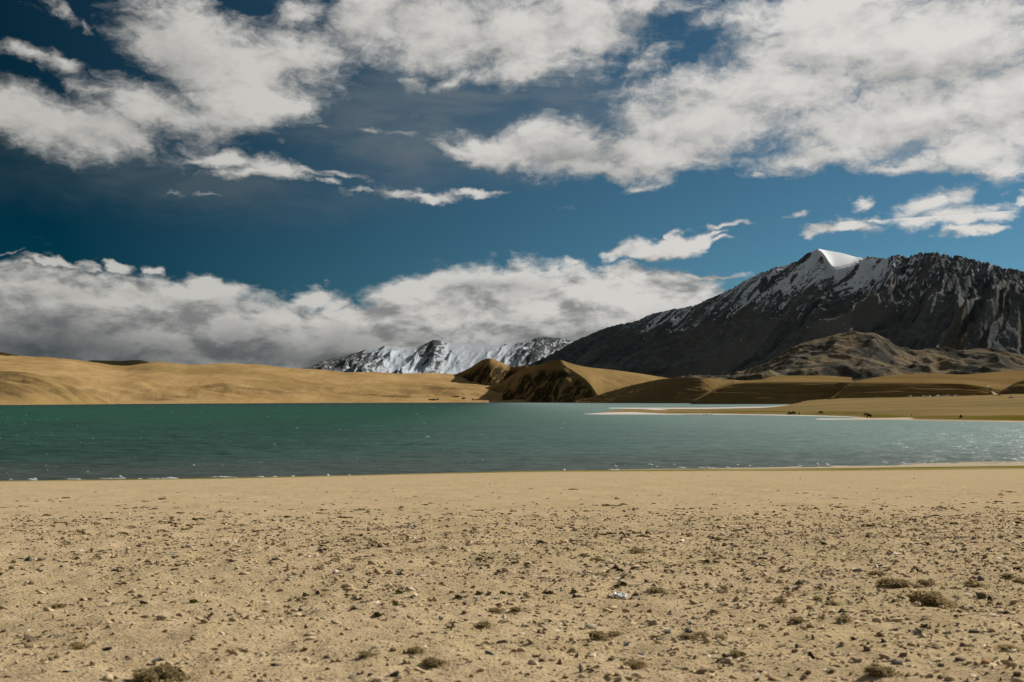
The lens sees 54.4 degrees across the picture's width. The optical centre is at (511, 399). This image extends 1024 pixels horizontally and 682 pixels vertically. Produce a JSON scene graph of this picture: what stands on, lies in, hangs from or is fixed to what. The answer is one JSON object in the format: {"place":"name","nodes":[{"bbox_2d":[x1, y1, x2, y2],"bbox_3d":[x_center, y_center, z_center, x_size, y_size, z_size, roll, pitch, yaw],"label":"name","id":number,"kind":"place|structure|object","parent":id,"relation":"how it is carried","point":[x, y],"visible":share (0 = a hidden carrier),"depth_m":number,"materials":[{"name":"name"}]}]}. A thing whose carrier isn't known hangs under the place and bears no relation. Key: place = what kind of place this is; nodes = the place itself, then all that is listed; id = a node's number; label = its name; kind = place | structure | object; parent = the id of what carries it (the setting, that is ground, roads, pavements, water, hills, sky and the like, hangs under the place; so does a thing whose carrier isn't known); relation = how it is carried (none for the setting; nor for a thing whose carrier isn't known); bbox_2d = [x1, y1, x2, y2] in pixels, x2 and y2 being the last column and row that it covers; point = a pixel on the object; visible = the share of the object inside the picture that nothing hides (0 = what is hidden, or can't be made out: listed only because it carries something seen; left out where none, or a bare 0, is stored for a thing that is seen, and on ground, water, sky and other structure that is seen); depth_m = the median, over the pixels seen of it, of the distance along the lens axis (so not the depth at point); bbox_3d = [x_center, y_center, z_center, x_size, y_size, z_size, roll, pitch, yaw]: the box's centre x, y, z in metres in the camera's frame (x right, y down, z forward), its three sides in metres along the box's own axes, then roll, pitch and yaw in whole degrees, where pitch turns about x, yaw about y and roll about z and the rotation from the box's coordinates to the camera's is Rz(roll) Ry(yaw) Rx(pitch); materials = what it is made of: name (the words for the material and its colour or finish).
{"place":"outdoors","nodes":[
{"label":"outdoors","id":0,"kind":"place"},
{"bbox_2d":[0,352,18,355],"bbox_3d":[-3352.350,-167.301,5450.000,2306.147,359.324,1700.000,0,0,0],"label":"dark hill","id":1,"kind":"structure","parent":0,"point":[4,354],"depth_m":5377.61,"materials":[{"name":"brown sand"}]},
{"bbox_2d":[0,371,117,404],"bbox_3d":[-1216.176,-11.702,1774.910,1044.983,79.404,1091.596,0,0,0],"label":"spur hill","id":2,"kind":"structure","parent":0,"point":[21,388],"depth_m":1642.77,"materials":[{"name":"beige sand"}]},
{"bbox_2d":[88,360,148,365],"bbox_3d":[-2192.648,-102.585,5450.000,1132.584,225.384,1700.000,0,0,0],"label":"dark hill","id":3,"kind":"structure","parent":0,"point":[127,363],"depth_m":5353.60,"materials":[{"name":"brown"}]},
{"bbox_2d":[0,355,524,403],"bbox_3d":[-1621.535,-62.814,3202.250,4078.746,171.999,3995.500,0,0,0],"label":"tan hill","id":4,"kind":"structure","parent":0,"point":[159,383],"depth_m":2706.55,"materials":[{"name":"beige sand"}]},
{"bbox_2d":[302,337,572,373],"bbox_3d":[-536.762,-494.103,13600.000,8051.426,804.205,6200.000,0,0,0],"label":"snow range","id":5,"kind":"structure","parent":0,"point":[435,356],"depth_m":13178.42,"materials":[{"name":"white snow"}]},
{"bbox_2d":[455,358,528,385],"bbox_3d":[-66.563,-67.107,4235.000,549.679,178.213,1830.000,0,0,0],"label":"peaked hill","id":6,"kind":"structure","parent":0,"point":[489,372],"depth_m":3747.82,"materials":[{"name":"brown sand"}]},
{"bbox_2d":[0,461,1023,681],"bbox_3d":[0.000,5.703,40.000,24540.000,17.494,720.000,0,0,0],"label":"ground","id":7,"kind":"structure","parent":0,"point":[934,485],"depth_m":10.74,"materials":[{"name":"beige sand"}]},
{"bbox_2d":[24,556,35,560],"bbox_3d":[-5.794,1.925,11.982,0.118,0.082,0.095,0,0,23],"label":"stone","id":8,"kind":"object","parent":7,"relation":"on","point":[29,558],"visible":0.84,"depth_m":11.96,"materials":[{"name":"stone"}]},
{"bbox_2d":[49,603,66,608],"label":"grass tussock","id":9,"kind":"object","parent":7,"relation":"on","point":[57,605],"depth_m":8.29,"materials":[{"name":"brown plant"}]},
{"bbox_2d":[72,530,85,534],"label":"grass tussock","id":10,"kind":"object","parent":7,"relation":"on","point":[82,532],"depth_m":16.37,"materials":[{"name":"brown plant"}]},
{"bbox_2d":[68,642,91,649],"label":"grass tussock","id":11,"kind":"object","parent":7,"relation":"on","point":[77,646],"depth_m":6.30,"materials":[{"name":"brown plant"}]},
{"bbox_2d":[125,664,199,681],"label":"grass tussock","id":12,"kind":"object","parent":7,"relation":"on","point":[163,673],"depth_m":5.29,"materials":[{"name":"brown plant"}]},
{"bbox_2d":[358,650,378,658],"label":"grass tussock","id":13,"kind":"object","parent":7,"relation":"on","point":[363,654],"depth_m":5.92,"materials":[{"name":"brown plant"}]},
{"bbox_2d":[366,540,384,543],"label":"grass tussock","id":14,"kind":"object","parent":7,"relation":"on","point":[374,542],"depth_m":13.87,"materials":[{"name":"brown plant"}]},
{"bbox_2d":[389,671,398,676],"bbox_3d":[-0.631,1.476,5.334,0.033,0.044,0.049,0,0,33],"label":"stone","id":15,"kind":"object","parent":7,"relation":"on","point":[395,674],"visible":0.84,"depth_m":5.33,"materials":[{"name":"grey stone"}]},
{"bbox_2d":[408,645,430,655],"bbox_3d":[-0.556,1.510,6.015,0.142,0.042,0.166,0,0,32],"label":"grass tussock","id":16,"kind":"object","parent":7,"relation":"on","point":[416,650],"depth_m":5.99,"materials":[{"name":"brown plant"}]},
{"bbox_2d":[421,656,450,668],"bbox_3d":[-0.417,1.506,5.728,0.197,0.054,0.198,0,0,25],"label":"grass tussock","id":17,"kind":"object","parent":7,"relation":"on","point":[432,661],"depth_m":5.70,"materials":[{"name":"brown plant"}]},
{"bbox_2d":[475,620,498,627],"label":"grass tussock","id":18,"kind":"object","parent":7,"relation":"on","point":[484,624],"depth_m":7.09,"materials":[{"name":"brown plant"}]},
{"bbox_2d":[488,607,505,613],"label":"grass tussock","id":19,"kind":"object","parent":7,"relation":"on","point":[496,610],"depth_m":8.07,"materials":[{"name":"brown plant"}]},
{"bbox_2d":[502,660,510,664],"bbox_3d":[-0.039,1.501,5.668,0.042,0.026,0.089,0,0,45],"label":"stone","id":20,"kind":"object","parent":7,"relation":"on","point":[506,662],"visible":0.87,"depth_m":5.66,"materials":[{"name":"beige stone"}]},
{"bbox_2d":[0,488,1023,574],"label":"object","id":21,"kind":"structure","parent":7,"relation":"on","point":[573,529],"depth_m":18.44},
{"bbox_2d":[510,606,523,611],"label":"grass tussock","id":22,"kind":"object","parent":7,"relation":"on","point":[517,609],"depth_m":8.10,"materials":[{"name":"brown plant"}]},
{"bbox_2d":[579,663,582,672],"bbox_3d":[0.379,1.478,5.465,0.019,0.071,0.025,0,0,29],"label":"stone","id":23,"kind":"object","parent":7,"relation":"on","point":[580,669],"visible":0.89,"depth_m":5.46,"materials":[{"name":"stone"}]},
{"bbox_2d":[589,557,603,561],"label":"grass tussock","id":24,"kind":"object","parent":7,"relation":"on","point":[596,559],"depth_m":11.77,"materials":[{"name":"brown plant"}]},
{"bbox_2d":[588,631,616,641],"bbox_3d":[0.606,1.625,6.868,0.195,0.073,0.187,0,0,18],"label":"grass tussock","id":25,"kind":"object","parent":7,"relation":"on","point":[597,634],"depth_m":6.84,"materials":[{"name":"brown plant"}]},
{"bbox_2d":[605,630,623,636],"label":"grass tussock","id":26,"kind":"object","parent":7,"relation":"on","point":[615,633],"depth_m":7.11,"materials":[{"name":"brown plant"}]},
{"bbox_2d":[612,592,627,598],"bbox_3d":[0.981,1.762,9.004,0.127,0.049,0.142,0,0,28],"label":"plastic scrap","id":27,"kind":"object","parent":7,"relation":"on","point":[622,595],"visible":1,"depth_m":8.98,"materials":[{"name":"white plastic"}]},
{"bbox_2d":[621,658,651,668],"bbox_3d":[0.709,1.530,5.773,0.184,0.047,0.158,0,0,-39],"label":"grass tussock","id":28,"kind":"object","parent":7,"relation":"on","point":[634,663],"depth_m":5.76,"materials":[{"name":"brown plant"}]},
{"bbox_2d":[627,548,648,553],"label":"grass tussock","id":29,"kind":"object","parent":7,"relation":"on","point":[634,550],"depth_m":12.90,"materials":[{"name":"brown plant"}]},
{"bbox_2d":[645,587,667,592],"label":"grass tussock","id":30,"kind":"object","parent":7,"relation":"on","point":[655,590],"depth_m":9.27,"materials":[{"name":"brown plant"}]},
{"bbox_2d":[675,632,701,640],"bbox_3d":[1.212,1.613,6.793,0.173,0.046,0.166,0,0,-43],"label":"grass tussock","id":31,"kind":"object","parent":7,"relation":"on","point":[684,635],"depth_m":6.78,"materials":[{"name":"brown plant"}]},
{"bbox_2d":[694,631,712,636],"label":"grass tussock","id":32,"kind":"object","parent":7,"relation":"on","point":[701,633],"depth_m":6.89,"materials":[{"name":"brown plant"}]},
{"bbox_2d":[714,633,727,639],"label":"grass tussock","id":33,"kind":"object","parent":7,"relation":"on","point":[722,636],"depth_m":6.72,"materials":[{"name":"brown plant"}]},
{"bbox_2d":[728,649,747,657],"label":"grass tussock","id":34,"kind":"object","parent":7,"relation":"on","point":[736,653],"depth_m":5.96,"materials":[{"name":"brown plant"}]},
{"bbox_2d":[772,597,794,601],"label":"grass tussock","id":35,"kind":"object","parent":7,"relation":"on","point":[777,599],"depth_m":8.48,"materials":[{"name":"brown plant"}]},
{"bbox_2d":[787,616,806,622],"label":"grass tussock","id":36,"kind":"object","parent":7,"relation":"on","point":[797,620],"depth_m":7.59,"materials":[{"name":"brown plant"}]},
{"bbox_2d":[807,651,815,658],"bbox_3d":[1.755,1.510,5.853,0.055,0.066,0.027,-8,2,29],"label":"stone","id":37,"kind":"object","parent":7,"relation":"on","point":[811,655],"visible":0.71,"depth_m":5.84,"materials":[{"name":"grey stone"}]},
{"bbox_2d":[827,600,842,605],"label":"grass tussock","id":38,"kind":"object","parent":7,"relation":"on","point":[832,602],"depth_m":8.51,"materials":[{"name":"brown plant"}]},
{"bbox_2d":[833,615,855,622],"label":"grass tussock","id":39,"kind":"object","parent":7,"relation":"on","point":[845,618],"depth_m":7.48,"materials":[{"name":"brown plant"}]},
{"bbox_2d":[863,646,870,650],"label":"stone","id":40,"kind":"object","parent":7,"relation":"on","point":[865,648],"visible":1,"depth_m":5.93,"materials":[{"name":"brown stone"}]},
{"bbox_2d":[867,570,890,575],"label":"grass tussock","id":41,"kind":"object","parent":7,"relation":"on","point":[879,573],"depth_m":10.66,"materials":[{"name":"brown plant"}]},
{"bbox_2d":[863,662,909,678],"bbox_3d":[2.009,1.449,5.331,0.261,0.066,0.196,0,0,-22],"label":"grass tussock","id":42,"kind":"object","parent":7,"relation":"on","point":[875,669],"depth_m":5.30,"materials":[{"name":"brown plant"}]},
{"bbox_2d":[877,577,916,587],"bbox_3d":[3.803,1.800,9.867,0.409,0.101,0.411,0,0,16],"label":"grass tussock","id":43,"kind":"object","parent":7,"relation":"on","point":[897,582],"depth_m":9.77,"materials":[{"name":"brown plant"}]},
{"bbox_2d":[898,652,907,655],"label":"stone","id":44,"kind":"object","parent":7,"relation":"on","point":[903,653],"visible":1,"depth_m":5.77,"materials":[{"name":"brown stone"}]},
{"bbox_2d":[915,579,942,585],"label":"grass tussock","id":45,"kind":"object","parent":7,"relation":"on","point":[925,582],"depth_m":9.83,"materials":[{"name":"brown plant"}]},
{"bbox_2d":[904,590,964,608],"bbox_3d":[3.611,1.685,8.419,0.508,0.172,0.472,0,0,34],"label":"grass tussock","id":46,"kind":"object","parent":7,"relation":"on","point":[929,598],"depth_m":8.35,"materials":[{"name":"brown plant"}]},
{"bbox_2d":[968,629,980,632],"bbox_3d":[3.204,1.609,6.905,0.091,0.025,0.077,0,0,7],"label":"stone","id":47,"kind":"object","parent":7,"relation":"on","point":[973,631],"visible":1,"depth_m":6.89,"materials":[{"name":"stone"}]},
{"bbox_2d":[963,580,992,586],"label":"grass tussock","id":48,"kind":"object","parent":7,"relation":"on","point":[973,583],"depth_m":9.62,"materials":[{"name":"brown plant"}]},
{"bbox_2d":[977,591,986,598],"bbox_3d":[4.151,1.741,8.803,0.085,0.087,0.067,1,-1,-8],"label":"stone","id":49,"kind":"object","parent":7,"relation":"on","point":[981,595],"visible":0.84,"depth_m":8.78,"materials":[{"name":"stone"}]},
{"bbox_2d":[992,644,1023,652],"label":"grass tussock","id":50,"kind":"object","parent":7,"relation":"on","point":[1005,647],"depth_m":6.04,"materials":[{"name":"brown plant"}]},
{"bbox_2d":[1001,573,1018,577],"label":"grass tussock","id":51,"kind":"object","parent":7,"relation":"on","point":[1008,575],"depth_m":10.13,"materials":[{"name":"brown plant"}]},
{"bbox_2d":[1011,578,1023,581],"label":"grass tussock","id":52,"kind":"object","parent":7,"relation":"on","point":[1015,580],"depth_m":9.75,"materials":[{"name":"brown plant"}]},
{"bbox_2d":[1013,671,1021,675],"bbox_3d":[2.591,1.408,5.103,0.039,0.030,0.035,-4,2,8],"label":"stone","id":53,"kind":"object","parent":7,"relation":"on","point":[1016,673],"visible":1,"depth_m":5.10,"materials":[{"name":"stone"}]},
{"bbox_2d":[0,402,1023,480],"bbox_3d":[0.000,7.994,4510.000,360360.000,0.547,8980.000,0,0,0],"label":"lake","id":54,"kind":"structure","parent":0,"point":[205,440],"depth_m":195.85,"materials":[{"name":"liquid"}]},
{"bbox_2d":[2,407,939,462],"bbox_3d":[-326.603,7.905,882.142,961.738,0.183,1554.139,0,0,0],"label":"whitecaps","id":55,"kind":"object","parent":54,"relation":"on","point":[420,417],"visible":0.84,"depth_m":252.98,"materials":[{"name":"white liquid"}]},
{"bbox_2d":[9,459,1017,480],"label":"foam","id":56,"kind":"object","parent":54,"relation":"on","point":[349,474],"visible":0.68,"depth_m":101.73,"materials":[{"name":"white"}]},
{"bbox_2d":[0,0,1023,368],"label":"sky","id":57,"kind":"structure","parent":0,"point":[300,184],"materials":[{"name":"blue"}]},
{"bbox_2d":[486,360,668,402],"bbox_3d":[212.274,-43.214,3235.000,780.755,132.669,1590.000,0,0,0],"label":"peaked hill","id":58,"kind":"structure","parent":0,"point":[557,381],"depth_m":2729.24,"materials":[{"name":"brown sand"}]},
{"bbox_2d":[576,377,742,402],"bbox_3d":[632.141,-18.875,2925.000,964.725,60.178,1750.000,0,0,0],"label":"round hill","id":59,"kind":"structure","parent":0,"point":[680,390],"depth_m":2206.20,"materials":[{"name":"brown sand"}]},
{"bbox_2d":[694,376,851,403],"bbox_3d":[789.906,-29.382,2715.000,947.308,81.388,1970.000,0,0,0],"label":"terrace","id":60,"kind":"structure","parent":0,"point":[782,389],"depth_m":1774.61,"materials":[{"name":"brown sand"}]},
{"bbox_2d":[527,249,1023,377],"bbox_3d":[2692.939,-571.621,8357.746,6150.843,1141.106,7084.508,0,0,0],"label":"rocky mountain","id":61,"kind":"structure","parent":0,"point":[920,301],"depth_m":6654.73,"materials":[{"name":"grey stone"}]},
{"bbox_2d":[590,394,1023,421],"bbox_3d":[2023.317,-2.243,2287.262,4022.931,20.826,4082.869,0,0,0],"label":"meadow","id":62,"kind":"structure","parent":0,"point":[999,408],"depth_m":626.62,"materials":[{"name":"beige sand"}]},
{"bbox_2d":[679,331,1023,381],"bbox_3d":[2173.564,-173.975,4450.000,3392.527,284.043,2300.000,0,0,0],"label":"brown foothill","id":63,"kind":"structure","parent":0,"point":[855,355],"depth_m":4040.00,"materials":[{"name":"brown stone"}]},
{"bbox_2d":[828,370,1023,398],"bbox_3d":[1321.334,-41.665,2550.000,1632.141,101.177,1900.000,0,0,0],"label":"terrace","id":64,"kind":"structure","parent":0,"point":[920,385],"depth_m":1658.41,"materials":[{"name":"brown sand"}]},
{"bbox_2d":[992,380,1023,394],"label":"round hill","id":65,"kind":"structure","parent":0,"point":[1016,388],"depth_m":1316.65,"materials":[{"name":"brown sand"}]}
]}

